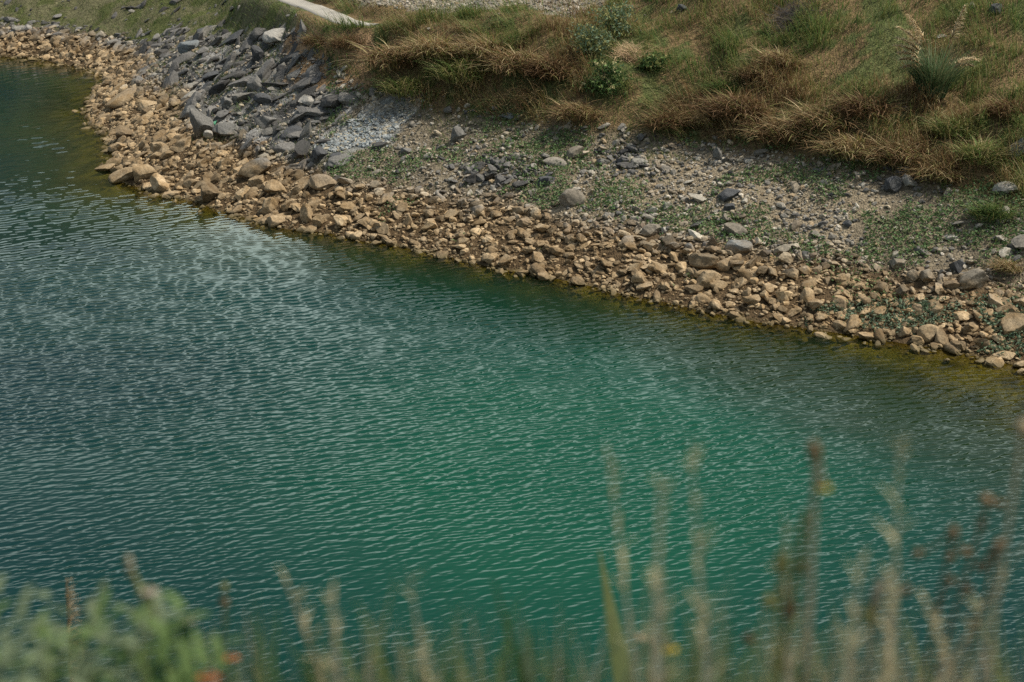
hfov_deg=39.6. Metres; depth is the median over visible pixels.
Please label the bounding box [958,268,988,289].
boulder
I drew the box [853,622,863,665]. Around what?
grass stalk
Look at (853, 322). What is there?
rock
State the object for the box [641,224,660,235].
boulder
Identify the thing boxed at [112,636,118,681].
grass stalk
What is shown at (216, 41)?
rock
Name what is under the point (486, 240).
rock
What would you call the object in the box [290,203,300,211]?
rock
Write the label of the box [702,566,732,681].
grass stalk
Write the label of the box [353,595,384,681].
grass stalk
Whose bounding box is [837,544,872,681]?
grass stalk
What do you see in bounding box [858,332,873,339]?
rock
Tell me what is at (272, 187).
boulder
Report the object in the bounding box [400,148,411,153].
boulder
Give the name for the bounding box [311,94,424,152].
scree gravel
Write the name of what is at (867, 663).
grass stalk
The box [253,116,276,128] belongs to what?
boulder
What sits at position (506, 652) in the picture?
grass stalk
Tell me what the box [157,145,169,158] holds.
rock
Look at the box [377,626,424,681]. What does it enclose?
grass stalk
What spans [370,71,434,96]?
grass tussock
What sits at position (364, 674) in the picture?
grass stalk
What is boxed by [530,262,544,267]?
rock
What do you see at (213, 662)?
grass stalk
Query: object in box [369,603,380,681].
grass stalk
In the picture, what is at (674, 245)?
rock
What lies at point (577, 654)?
grass stalk
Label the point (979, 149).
grass tussock
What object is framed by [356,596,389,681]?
grass stalk
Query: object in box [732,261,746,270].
rock
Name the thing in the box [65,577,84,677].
reed
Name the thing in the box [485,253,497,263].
rock
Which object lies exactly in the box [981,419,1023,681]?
weed stalk
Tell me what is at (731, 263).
rock
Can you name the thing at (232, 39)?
boulder
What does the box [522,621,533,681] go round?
grass stalk
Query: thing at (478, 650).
grass stalk
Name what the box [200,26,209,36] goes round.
rock
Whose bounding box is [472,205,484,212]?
rock
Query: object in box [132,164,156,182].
boulder
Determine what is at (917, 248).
rock
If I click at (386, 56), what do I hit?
grass tussock
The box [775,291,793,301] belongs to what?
rock
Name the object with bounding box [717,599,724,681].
grass stalk
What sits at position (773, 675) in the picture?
grass stalk
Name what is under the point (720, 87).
grass tussock
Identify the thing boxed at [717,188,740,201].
boulder
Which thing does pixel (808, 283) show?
rock
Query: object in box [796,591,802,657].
grass stalk
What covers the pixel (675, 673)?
grass stalk
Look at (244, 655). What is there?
grass stalk
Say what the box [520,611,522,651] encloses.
grass stalk
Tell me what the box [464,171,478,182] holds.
rock
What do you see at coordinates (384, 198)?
rock
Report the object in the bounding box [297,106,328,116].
rock
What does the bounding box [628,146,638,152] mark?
rock
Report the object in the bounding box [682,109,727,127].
grass tussock
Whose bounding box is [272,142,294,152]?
rock
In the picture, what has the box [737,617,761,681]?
grass stalk
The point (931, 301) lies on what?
rock
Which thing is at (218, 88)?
rock
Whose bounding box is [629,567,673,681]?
grass stalk
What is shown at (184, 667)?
leafy weed
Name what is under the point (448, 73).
grass tussock
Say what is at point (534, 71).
grass tussock
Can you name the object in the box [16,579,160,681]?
leafy weed
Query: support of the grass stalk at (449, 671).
on the ground at (1002, 388)
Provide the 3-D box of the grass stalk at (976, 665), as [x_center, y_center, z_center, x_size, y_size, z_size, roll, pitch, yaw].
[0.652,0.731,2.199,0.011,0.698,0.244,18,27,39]
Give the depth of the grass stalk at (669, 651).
1.52 m
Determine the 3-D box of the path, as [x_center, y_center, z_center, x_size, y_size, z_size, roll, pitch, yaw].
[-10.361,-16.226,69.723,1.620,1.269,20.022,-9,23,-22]
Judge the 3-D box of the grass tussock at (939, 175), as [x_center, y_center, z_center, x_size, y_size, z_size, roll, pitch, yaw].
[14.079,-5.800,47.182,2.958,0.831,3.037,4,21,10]
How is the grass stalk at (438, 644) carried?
on the ground at (1002, 388)
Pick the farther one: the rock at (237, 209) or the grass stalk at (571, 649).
the rock at (237, 209)
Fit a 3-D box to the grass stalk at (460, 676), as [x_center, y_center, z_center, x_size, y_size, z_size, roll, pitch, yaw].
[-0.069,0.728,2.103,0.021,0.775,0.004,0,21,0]
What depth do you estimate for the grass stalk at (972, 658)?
1.75 m
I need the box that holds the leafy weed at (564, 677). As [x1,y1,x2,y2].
[447,632,651,681]
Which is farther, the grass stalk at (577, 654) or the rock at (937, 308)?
the rock at (937, 308)
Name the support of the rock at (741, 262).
on the ground at (1002, 388)
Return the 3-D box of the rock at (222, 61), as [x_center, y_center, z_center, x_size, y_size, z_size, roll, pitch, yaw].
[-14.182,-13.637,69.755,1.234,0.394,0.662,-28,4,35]
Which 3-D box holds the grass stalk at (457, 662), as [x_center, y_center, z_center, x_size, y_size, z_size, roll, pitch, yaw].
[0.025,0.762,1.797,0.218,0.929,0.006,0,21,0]
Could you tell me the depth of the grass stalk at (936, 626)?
1.69 m
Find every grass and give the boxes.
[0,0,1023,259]
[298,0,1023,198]
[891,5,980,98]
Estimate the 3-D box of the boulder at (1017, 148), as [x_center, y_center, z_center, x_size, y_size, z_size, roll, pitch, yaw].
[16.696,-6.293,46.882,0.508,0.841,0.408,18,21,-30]
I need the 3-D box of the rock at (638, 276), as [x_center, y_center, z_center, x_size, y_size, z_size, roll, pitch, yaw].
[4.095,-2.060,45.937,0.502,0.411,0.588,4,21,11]
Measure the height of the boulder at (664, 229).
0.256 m
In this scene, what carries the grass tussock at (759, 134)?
on the ground at (1002, 388)
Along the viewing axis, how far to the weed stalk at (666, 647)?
1.75 m
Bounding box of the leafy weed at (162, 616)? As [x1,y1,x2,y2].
[92,583,195,680]
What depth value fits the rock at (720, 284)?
44.96 m
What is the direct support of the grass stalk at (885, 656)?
on the ground at (1002, 388)
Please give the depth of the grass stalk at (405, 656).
1.54 m
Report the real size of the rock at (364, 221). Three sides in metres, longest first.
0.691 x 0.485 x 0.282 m
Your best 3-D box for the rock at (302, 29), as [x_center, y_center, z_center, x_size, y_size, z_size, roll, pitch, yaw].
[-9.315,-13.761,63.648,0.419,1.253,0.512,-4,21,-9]
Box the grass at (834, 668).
[729,615,956,681]
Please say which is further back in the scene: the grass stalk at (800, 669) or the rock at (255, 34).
the rock at (255, 34)
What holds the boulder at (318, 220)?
on the ground at (1002, 388)
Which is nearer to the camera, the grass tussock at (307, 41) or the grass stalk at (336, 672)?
the grass stalk at (336, 672)
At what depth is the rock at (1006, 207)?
45.08 m
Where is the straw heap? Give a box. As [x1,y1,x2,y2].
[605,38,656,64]
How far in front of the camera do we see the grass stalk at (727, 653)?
2.09 m
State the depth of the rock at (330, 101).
58.48 m
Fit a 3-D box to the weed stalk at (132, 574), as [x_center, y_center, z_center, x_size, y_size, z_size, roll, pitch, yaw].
[-0.402,0.700,1.982,0.189,0.915,0.014,0,21,0]
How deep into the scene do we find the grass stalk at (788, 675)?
1.63 m
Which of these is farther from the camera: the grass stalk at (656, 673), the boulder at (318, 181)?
the boulder at (318, 181)
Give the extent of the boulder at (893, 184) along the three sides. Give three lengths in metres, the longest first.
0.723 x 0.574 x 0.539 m
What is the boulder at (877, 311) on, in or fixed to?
on the ground at (1002, 388)
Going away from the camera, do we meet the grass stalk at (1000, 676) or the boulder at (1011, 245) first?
the grass stalk at (1000, 676)
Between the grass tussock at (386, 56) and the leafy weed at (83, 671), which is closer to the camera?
the leafy weed at (83, 671)
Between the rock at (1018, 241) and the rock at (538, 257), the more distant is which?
the rock at (538, 257)
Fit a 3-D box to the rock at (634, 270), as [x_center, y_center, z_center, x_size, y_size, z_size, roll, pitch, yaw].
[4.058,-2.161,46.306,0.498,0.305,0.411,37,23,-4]
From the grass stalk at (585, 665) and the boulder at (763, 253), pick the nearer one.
the grass stalk at (585, 665)
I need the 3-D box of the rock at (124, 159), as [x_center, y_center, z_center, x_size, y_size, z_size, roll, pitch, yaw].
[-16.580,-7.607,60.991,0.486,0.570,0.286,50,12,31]
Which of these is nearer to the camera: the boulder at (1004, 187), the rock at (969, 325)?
the rock at (969, 325)
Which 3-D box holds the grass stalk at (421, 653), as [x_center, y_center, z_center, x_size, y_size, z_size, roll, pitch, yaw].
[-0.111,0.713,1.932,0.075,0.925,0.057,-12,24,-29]
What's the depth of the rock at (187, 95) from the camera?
65.72 m
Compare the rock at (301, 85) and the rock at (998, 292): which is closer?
the rock at (998, 292)
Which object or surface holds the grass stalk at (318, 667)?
on the ground at (1002, 388)
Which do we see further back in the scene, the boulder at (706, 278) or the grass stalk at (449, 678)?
the boulder at (706, 278)
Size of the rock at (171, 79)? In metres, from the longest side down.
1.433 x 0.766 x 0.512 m
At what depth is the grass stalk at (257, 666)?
1.94 m
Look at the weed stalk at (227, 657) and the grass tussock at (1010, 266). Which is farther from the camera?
the grass tussock at (1010, 266)
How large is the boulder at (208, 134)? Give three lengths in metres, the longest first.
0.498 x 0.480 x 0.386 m
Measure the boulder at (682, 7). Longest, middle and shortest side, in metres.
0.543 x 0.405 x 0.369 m
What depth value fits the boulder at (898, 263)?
44.35 m
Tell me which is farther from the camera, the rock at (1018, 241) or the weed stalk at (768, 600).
the rock at (1018, 241)
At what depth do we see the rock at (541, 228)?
49.33 m
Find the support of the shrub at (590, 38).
on the ground at (1002, 388)
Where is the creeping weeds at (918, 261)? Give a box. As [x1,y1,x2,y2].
[325,49,1023,357]
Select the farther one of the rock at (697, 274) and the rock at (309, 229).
the rock at (309, 229)
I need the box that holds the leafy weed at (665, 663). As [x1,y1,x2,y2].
[543,637,802,681]
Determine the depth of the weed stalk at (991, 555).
1.72 m
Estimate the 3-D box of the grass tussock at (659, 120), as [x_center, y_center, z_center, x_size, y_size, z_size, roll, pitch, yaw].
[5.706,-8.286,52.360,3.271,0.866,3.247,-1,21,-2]
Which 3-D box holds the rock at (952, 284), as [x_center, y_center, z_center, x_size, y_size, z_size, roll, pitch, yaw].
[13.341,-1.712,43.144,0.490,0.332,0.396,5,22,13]
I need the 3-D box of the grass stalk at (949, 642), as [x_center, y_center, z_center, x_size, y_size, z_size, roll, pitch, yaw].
[0.398,0.715,2.037,0.471,0.845,0.005,0,21,0]
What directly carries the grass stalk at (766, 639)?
on the ground at (1002, 388)
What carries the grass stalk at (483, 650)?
on the ground at (1002, 388)
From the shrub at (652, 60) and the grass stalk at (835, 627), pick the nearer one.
the grass stalk at (835, 627)
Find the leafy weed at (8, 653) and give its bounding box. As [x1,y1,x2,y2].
[0,574,117,681]
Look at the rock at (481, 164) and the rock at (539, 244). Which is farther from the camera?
the rock at (481, 164)
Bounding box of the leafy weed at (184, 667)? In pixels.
[129,590,227,681]
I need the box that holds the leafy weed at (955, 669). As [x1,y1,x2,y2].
[858,628,1023,681]
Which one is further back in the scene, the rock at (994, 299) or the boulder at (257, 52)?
the boulder at (257, 52)
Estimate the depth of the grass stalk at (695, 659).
1.76 m
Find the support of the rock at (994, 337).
on the ground at (1002, 388)
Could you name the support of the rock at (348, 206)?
on the ground at (1002, 388)
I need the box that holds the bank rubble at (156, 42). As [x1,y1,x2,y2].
[0,0,1023,307]
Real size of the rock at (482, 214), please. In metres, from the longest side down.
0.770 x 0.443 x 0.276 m
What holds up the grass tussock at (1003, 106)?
on the ground at (1002, 388)
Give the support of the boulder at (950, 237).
on the ground at (1002, 388)
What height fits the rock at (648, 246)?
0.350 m
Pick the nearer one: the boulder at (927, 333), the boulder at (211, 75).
the boulder at (927, 333)
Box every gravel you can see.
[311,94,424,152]
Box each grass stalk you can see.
[38,611,49,681]
[46,592,64,681]
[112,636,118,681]
[136,626,146,681]
[139,595,159,681]
[167,604,186,671]
[180,610,239,681]
[188,604,191,680]
[195,609,225,662]
[209,589,237,671]
[210,632,212,681]
[228,644,243,681]
[229,636,235,681]
[238,611,247,681]
[242,615,248,681]
[245,607,256,681]
[252,596,258,680]
[252,639,255,681]
[254,616,279,681]
[255,624,264,680]
[256,594,263,681]
[264,605,270,681]
[270,604,278,681]
[270,616,310,676]
[277,565,326,681]
[309,598,327,681]
[310,626,315,681]
[318,580,359,681]
[320,598,356,681]
[327,626,330,659]
[329,644,342,681]
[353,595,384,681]
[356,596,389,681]
[360,605,389,681]
[362,605,368,681]
[366,610,380,681]
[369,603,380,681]
[371,620,375,681]
[373,577,393,681]
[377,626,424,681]
[391,588,457,681]
[396,616,411,681]
[396,625,402,681]
[398,566,439,681]
[429,601,448,681]
[436,644,450,681]
[436,647,443,681]
[439,604,463,681]
[439,630,468,681]
[440,631,450,681]
[443,588,461,681]
[447,601,488,674]
[453,607,459,681]
[455,613,461,681]
[469,609,486,681]
[472,608,498,681]
[473,603,479,681]
[493,577,526,681]
[493,588,523,681]
[497,608,525,681]
[504,611,510,681]
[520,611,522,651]
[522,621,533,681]
[537,620,566,674]
[541,623,547,679]
[544,615,586,681]
[547,605,560,681]
[549,623,560,681]
[554,618,578,671]
[556,596,579,680]
[557,626,558,681]
[561,649,572,681]
[569,623,583,676]
[584,621,586,681]
[587,635,610,681]
[593,608,609,681]
[595,580,653,681]
[599,549,631,681]
[605,444,652,681]
[624,589,662,681]
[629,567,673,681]
[633,616,644,681]
[639,468,687,681]
[644,569,648,681]
[647,608,675,681]
[653,565,681,681]
[665,574,672,680]
[665,613,668,681]
[669,616,670,681]
[672,566,712,681]
[673,612,688,675]
[676,603,726,681]
[680,436,735,681]
[680,593,702,681]
[684,609,691,661]
[685,651,687,681]
[691,627,712,681]
[692,625,701,681]
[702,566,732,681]
[706,626,723,680]
[712,610,731,669]
[714,597,725,681]
[714,633,740,681]
[716,620,733,681]
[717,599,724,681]
[724,578,777,681]
[724,605,737,670]
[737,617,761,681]
[747,644,748,681]
[753,598,774,681]
[757,627,766,681]
[759,599,858,681]
[760,600,771,667]
[765,506,816,681]
[770,610,770,677]
[790,598,801,635]
[791,622,798,663]
[792,586,819,670]
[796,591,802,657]
[797,617,843,677]
[797,649,803,681]
[802,603,823,680]
[809,626,827,681]
[819,569,845,666]
[826,600,834,679]
[828,617,838,681]
[831,617,840,681]
[835,600,843,681]
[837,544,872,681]
[841,594,880,673]
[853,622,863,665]
[864,636,871,681]
[870,566,904,681]
[870,625,887,681]
[872,429,919,681]
[884,591,901,681]
[894,590,923,661]
[896,607,929,681]
[898,604,920,680]
[902,613,919,681]
[916,635,927,681]
[918,585,979,681]
[925,592,984,678]
[929,599,933,681]
[935,615,950,681]
[938,545,1023,681]
[961,574,1003,681]
[964,607,992,681]
[970,603,993,681]
[978,593,983,672]
[988,604,995,681]
[991,600,997,681]
[996,605,1006,681]
[1001,634,1013,681]
[1007,634,1019,681]
[1015,594,1023,635]
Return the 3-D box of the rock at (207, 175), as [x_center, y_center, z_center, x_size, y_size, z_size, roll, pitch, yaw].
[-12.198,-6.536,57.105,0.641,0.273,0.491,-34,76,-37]
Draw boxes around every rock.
[120,156,128,166]
[135,151,148,157]
[142,182,150,190]
[145,136,151,144]
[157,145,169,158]
[162,70,178,88]
[162,190,179,198]
[167,54,180,63]
[170,134,185,142]
[172,52,195,64]
[180,90,195,100]
[180,98,189,107]
[182,91,202,118]
[183,178,197,187]
[192,32,202,40]
[193,180,202,188]
[194,195,201,201]
[196,93,204,102]
[197,147,209,155]
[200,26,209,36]
[201,172,213,179]
[207,36,221,46]
[209,79,229,95]
[214,56,228,69]
[216,110,228,118]
[220,71,245,79]
[220,141,232,149]
[222,53,235,68]
[227,76,250,88]
[229,205,241,213]
[231,92,250,101]
[235,187,249,198]
[239,137,252,154]
[240,37,254,52]
[246,187,257,198]
[249,28,264,40]
[256,58,274,81]
[257,153,269,157]
[257,213,270,225]
[260,82,287,86]
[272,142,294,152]
[274,69,284,81]
[279,50,298,64]
[285,164,300,169]
[286,53,302,73]
[286,129,302,137]
[290,40,297,52]
[290,112,305,123]
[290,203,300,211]
[292,77,310,92]
[292,85,317,101]
[294,139,309,158]
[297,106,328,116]
[297,179,308,189]
[299,19,306,42]
[303,225,316,234]
[305,64,319,79]
[314,115,329,122]
[320,94,341,108]
[333,189,344,193]
[333,215,347,225]
[338,92,358,104]
[339,201,355,211]
[357,217,370,226]
[375,222,388,233]
[378,192,393,203]
[395,202,407,213]
[421,222,437,230]
[444,209,457,219]
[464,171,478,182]
[469,201,484,206]
[470,228,480,236]
[471,171,485,181]
[472,161,485,170]
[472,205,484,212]
[475,208,484,216]
[482,237,494,243]
[485,173,495,179]
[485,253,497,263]
[487,246,497,252]
[498,254,512,265]
[516,217,529,226]
[516,228,524,236]
[517,181,527,186]
[522,246,535,252]
[524,203,537,212]
[525,238,535,244]
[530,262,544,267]
[530,264,544,273]
[531,251,544,262]
[534,240,544,247]
[535,224,549,232]
[537,271,549,281]
[541,157,566,166]
[544,243,550,252]
[549,247,565,256]
[597,158,610,163]
[600,259,614,267]
[615,162,628,167]
[618,148,630,153]
[618,235,633,247]
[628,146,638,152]
[629,262,642,271]
[631,158,647,164]
[631,268,637,275]
[631,271,645,282]
[636,281,652,290]
[643,242,658,251]
[647,263,654,271]
[651,260,665,273]
[661,235,675,246]
[668,242,679,249]
[670,251,677,261]
[675,262,687,270]
[681,248,693,254]
[685,284,703,292]
[688,229,702,240]
[688,253,718,268]
[689,193,706,202]
[689,220,703,226]
[693,270,704,277]
[695,293,711,303]
[706,236,717,246]
[709,280,727,290]
[710,299,722,309]
[717,250,732,254]
[728,311,741,318]
[729,254,741,259]
[729,260,738,267]
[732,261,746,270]
[732,277,746,288]
[734,259,744,265]
[736,268,752,279]
[742,294,760,304]
[746,256,761,268]
[755,265,768,274]
[762,283,773,293]
[768,267,777,275]
[773,313,783,322]
[774,244,790,253]
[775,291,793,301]
[778,252,792,262]
[781,268,799,278]
[791,242,799,248]
[797,250,803,262]
[799,287,814,302]
[801,277,816,288]
[807,298,823,308]
[832,295,847,302]
[835,273,845,282]
[835,298,847,310]
[837,273,849,285]
[843,314,859,332]
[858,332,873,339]
[859,308,869,316]
[873,282,888,293]
[873,328,885,344]
[895,284,908,297]
[911,335,924,344]
[912,304,923,315]
[913,246,928,256]
[926,299,938,310]
[931,304,942,312]
[934,327,949,347]
[935,283,944,294]
[944,280,959,289]
[944,342,960,354]
[950,340,965,350]
[953,311,973,320]
[964,322,976,330]
[974,338,989,347]
[984,356,997,367]
[987,335,1004,342]
[988,293,1003,310]
[993,289,1004,296]
[995,235,1007,241]
[995,305,1009,314]
[996,206,1009,223]
[999,247,1013,257]
[1002,297,1011,305]
[1008,305,1017,311]
[1011,234,1023,250]
[1011,255,1021,262]
[1013,297,1023,306]
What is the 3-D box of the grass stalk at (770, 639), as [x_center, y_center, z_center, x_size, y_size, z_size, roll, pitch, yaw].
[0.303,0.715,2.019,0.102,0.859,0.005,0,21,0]
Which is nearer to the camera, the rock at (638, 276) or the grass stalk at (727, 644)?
the grass stalk at (727, 644)
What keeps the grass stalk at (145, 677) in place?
on the ground at (1002, 388)
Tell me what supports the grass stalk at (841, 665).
on the ground at (1002, 388)
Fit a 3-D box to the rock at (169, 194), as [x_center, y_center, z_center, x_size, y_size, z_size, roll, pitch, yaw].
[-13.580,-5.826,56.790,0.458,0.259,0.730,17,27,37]
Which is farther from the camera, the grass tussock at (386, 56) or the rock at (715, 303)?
the grass tussock at (386, 56)
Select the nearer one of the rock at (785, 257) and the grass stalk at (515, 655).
the grass stalk at (515, 655)
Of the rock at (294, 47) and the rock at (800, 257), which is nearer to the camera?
the rock at (800, 257)
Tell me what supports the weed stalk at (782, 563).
on the ground at (1002, 388)
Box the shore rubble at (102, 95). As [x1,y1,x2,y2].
[0,23,1023,374]
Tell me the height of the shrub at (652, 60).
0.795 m
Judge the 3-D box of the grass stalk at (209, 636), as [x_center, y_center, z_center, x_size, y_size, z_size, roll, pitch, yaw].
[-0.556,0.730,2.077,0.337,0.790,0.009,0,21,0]
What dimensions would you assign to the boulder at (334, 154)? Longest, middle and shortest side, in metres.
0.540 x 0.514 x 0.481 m
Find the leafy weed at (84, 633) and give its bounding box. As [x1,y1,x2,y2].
[0,588,121,681]
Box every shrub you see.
[565,20,621,56]
[573,55,633,94]
[581,0,648,36]
[635,51,672,70]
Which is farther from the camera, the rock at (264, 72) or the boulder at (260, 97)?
the rock at (264, 72)
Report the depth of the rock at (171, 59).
73.70 m
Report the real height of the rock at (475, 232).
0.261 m
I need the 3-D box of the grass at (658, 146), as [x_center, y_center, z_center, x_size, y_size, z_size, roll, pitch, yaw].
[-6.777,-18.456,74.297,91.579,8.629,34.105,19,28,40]
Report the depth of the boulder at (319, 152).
55.56 m
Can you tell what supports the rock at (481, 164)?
on the ground at (1002, 388)
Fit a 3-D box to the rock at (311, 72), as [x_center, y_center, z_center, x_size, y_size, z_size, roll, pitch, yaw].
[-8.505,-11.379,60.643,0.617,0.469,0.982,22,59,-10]
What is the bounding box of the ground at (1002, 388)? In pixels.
[0,0,1023,418]
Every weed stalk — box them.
[124,555,174,671]
[186,619,194,676]
[196,671,221,681]
[219,583,228,681]
[225,654,240,681]
[636,634,652,648]
[661,631,678,651]
[743,584,780,681]
[774,510,808,681]
[797,440,831,681]
[861,576,884,681]
[888,585,909,673]
[913,526,970,681]
[931,494,1003,681]
[959,539,1003,681]
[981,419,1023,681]
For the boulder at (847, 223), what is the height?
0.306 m
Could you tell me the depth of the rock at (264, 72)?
63.78 m
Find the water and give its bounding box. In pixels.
[0,62,1023,681]
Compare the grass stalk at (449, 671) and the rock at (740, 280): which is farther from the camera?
the rock at (740, 280)
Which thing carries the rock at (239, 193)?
on the ground at (1002, 388)
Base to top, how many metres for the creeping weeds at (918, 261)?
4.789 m
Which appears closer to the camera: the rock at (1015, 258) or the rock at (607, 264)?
the rock at (1015, 258)
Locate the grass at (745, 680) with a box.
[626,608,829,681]
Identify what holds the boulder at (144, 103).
on the ground at (1002, 388)
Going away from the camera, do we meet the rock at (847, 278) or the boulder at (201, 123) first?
the rock at (847, 278)
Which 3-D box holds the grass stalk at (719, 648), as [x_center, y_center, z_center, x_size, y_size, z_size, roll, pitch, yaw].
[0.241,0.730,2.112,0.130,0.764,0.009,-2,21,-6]
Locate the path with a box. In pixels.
[278,0,375,25]
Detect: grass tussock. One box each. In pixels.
[294,32,328,46]
[312,31,368,49]
[330,36,434,71]
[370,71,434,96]
[390,25,468,60]
[418,52,493,83]
[442,29,524,60]
[457,41,563,76]
[504,52,592,80]
[538,96,619,121]
[630,105,700,130]
[674,86,789,122]
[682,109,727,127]
[692,73,753,97]
[714,58,792,81]
[726,107,833,147]
[736,43,815,69]
[766,94,872,136]
[800,122,897,161]
[804,84,916,120]
[843,132,946,166]
[899,153,980,182]
[920,109,997,139]
[945,132,1018,165]
[958,198,1023,222]
[959,92,1023,118]
[985,255,1022,273]
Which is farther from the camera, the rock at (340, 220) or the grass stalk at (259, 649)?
the rock at (340, 220)
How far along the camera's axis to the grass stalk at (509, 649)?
2.04 m
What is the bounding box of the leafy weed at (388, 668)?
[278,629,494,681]
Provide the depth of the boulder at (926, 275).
43.52 m
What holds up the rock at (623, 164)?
on the ground at (1002, 388)
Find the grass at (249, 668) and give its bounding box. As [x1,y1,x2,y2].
[105,611,406,681]
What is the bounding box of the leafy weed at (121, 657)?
[94,606,245,681]
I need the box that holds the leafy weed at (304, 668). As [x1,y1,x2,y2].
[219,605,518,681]
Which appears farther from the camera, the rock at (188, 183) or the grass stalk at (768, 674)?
the rock at (188, 183)
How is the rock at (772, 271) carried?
on the ground at (1002, 388)
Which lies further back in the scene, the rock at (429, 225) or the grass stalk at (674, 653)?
the rock at (429, 225)
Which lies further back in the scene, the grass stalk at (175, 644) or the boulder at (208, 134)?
the boulder at (208, 134)
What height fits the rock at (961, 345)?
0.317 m
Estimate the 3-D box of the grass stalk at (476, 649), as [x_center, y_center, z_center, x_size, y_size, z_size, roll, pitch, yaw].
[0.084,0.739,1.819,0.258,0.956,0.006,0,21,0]
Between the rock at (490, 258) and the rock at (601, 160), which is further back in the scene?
the rock at (601, 160)
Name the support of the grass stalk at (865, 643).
on the ground at (1002, 388)
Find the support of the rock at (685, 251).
on the ground at (1002, 388)
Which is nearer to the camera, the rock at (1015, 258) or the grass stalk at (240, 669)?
the grass stalk at (240, 669)
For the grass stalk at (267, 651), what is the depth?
1.62 m
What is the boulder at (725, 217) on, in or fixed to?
on the ground at (1002, 388)
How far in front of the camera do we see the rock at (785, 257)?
45.30 m
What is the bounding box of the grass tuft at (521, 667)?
[315,595,689,681]
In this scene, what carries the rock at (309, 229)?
on the ground at (1002, 388)
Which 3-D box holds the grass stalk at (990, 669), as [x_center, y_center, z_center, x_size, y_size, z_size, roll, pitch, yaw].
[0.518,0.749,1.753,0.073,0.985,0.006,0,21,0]
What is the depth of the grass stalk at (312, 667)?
1.76 m
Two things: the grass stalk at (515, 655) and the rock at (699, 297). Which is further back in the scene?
the rock at (699, 297)
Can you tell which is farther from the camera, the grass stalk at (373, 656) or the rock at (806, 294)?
the rock at (806, 294)
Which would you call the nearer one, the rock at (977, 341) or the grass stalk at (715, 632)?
the grass stalk at (715, 632)
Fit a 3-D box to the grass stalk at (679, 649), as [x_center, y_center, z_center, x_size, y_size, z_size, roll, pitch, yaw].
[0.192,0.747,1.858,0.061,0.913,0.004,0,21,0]
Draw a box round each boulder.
[94,163,115,172]
[106,87,136,108]
[106,167,133,184]
[108,142,121,152]
[115,125,132,139]
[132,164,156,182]
[138,100,156,109]
[141,107,151,114]
[150,141,167,152]
[150,173,169,191]
[169,136,191,152]
[177,40,198,53]
[179,105,194,118]
[190,108,213,135]
[198,81,214,90]
[201,180,218,202]
[202,71,219,80]
[203,130,213,138]
[212,122,238,135]
[217,29,243,47]
[220,96,232,108]
[238,157,270,177]
[247,74,261,91]
[248,174,263,186]
[251,45,263,60]
[253,92,270,103]
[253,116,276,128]
[261,197,277,214]
[262,28,285,43]
[264,180,285,193]
[267,213,288,227]
[279,126,301,137]
[284,68,300,81]
[298,95,313,105]
[300,204,312,222]
[308,174,336,189]
[309,76,320,85]
[312,146,328,159]
[312,214,324,226]
[328,154,355,167]
[329,152,340,157]
[350,230,361,239]
[370,233,378,239]
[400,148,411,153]
[450,126,464,142]
[501,113,513,118]
[537,176,554,186]
[558,189,585,206]
[566,145,583,158]
[616,158,628,162]
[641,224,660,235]
[661,227,668,232]
[677,4,686,11]
[697,270,718,288]
[713,147,721,159]
[716,257,730,270]
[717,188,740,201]
[720,213,731,221]
[723,203,734,209]
[724,222,747,236]
[724,240,752,253]
[759,250,771,256]
[781,317,790,323]
[787,307,801,316]
[832,320,846,329]
[842,220,851,227]
[869,306,885,317]
[884,176,901,192]
[889,258,907,268]
[899,326,912,336]
[901,173,916,186]
[906,270,919,281]
[917,324,938,342]
[920,269,935,282]
[943,234,957,239]
[949,260,963,273]
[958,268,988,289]
[989,3,1001,13]
[992,181,1017,194]
[992,351,1015,360]
[999,311,1023,334]
[1007,243,1016,251]
[1008,137,1023,156]
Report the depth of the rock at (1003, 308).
41.87 m
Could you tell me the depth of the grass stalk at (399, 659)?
1.69 m
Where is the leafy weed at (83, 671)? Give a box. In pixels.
[25,606,194,681]
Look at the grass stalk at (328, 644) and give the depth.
2.01 m
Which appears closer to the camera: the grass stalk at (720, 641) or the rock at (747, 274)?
the grass stalk at (720, 641)
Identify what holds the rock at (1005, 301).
on the ground at (1002, 388)
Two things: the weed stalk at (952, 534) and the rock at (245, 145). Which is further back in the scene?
the rock at (245, 145)
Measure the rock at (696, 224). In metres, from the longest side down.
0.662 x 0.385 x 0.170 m
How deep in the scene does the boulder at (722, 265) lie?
45.68 m
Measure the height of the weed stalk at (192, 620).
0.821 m
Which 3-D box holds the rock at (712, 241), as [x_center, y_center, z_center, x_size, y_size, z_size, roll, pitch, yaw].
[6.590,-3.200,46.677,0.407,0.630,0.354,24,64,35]
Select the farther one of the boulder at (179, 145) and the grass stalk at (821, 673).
the boulder at (179, 145)
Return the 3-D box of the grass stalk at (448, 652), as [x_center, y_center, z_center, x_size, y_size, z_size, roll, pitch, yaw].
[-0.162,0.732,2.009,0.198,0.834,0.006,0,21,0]
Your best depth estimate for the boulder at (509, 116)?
54.84 m
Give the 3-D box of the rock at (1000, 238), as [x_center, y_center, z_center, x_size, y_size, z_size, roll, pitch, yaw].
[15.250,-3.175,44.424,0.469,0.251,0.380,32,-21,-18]
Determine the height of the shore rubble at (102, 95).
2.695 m
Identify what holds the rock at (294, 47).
on the ground at (1002, 388)
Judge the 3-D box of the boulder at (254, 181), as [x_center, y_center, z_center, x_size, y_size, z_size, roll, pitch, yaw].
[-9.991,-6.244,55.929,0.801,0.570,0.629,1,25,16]

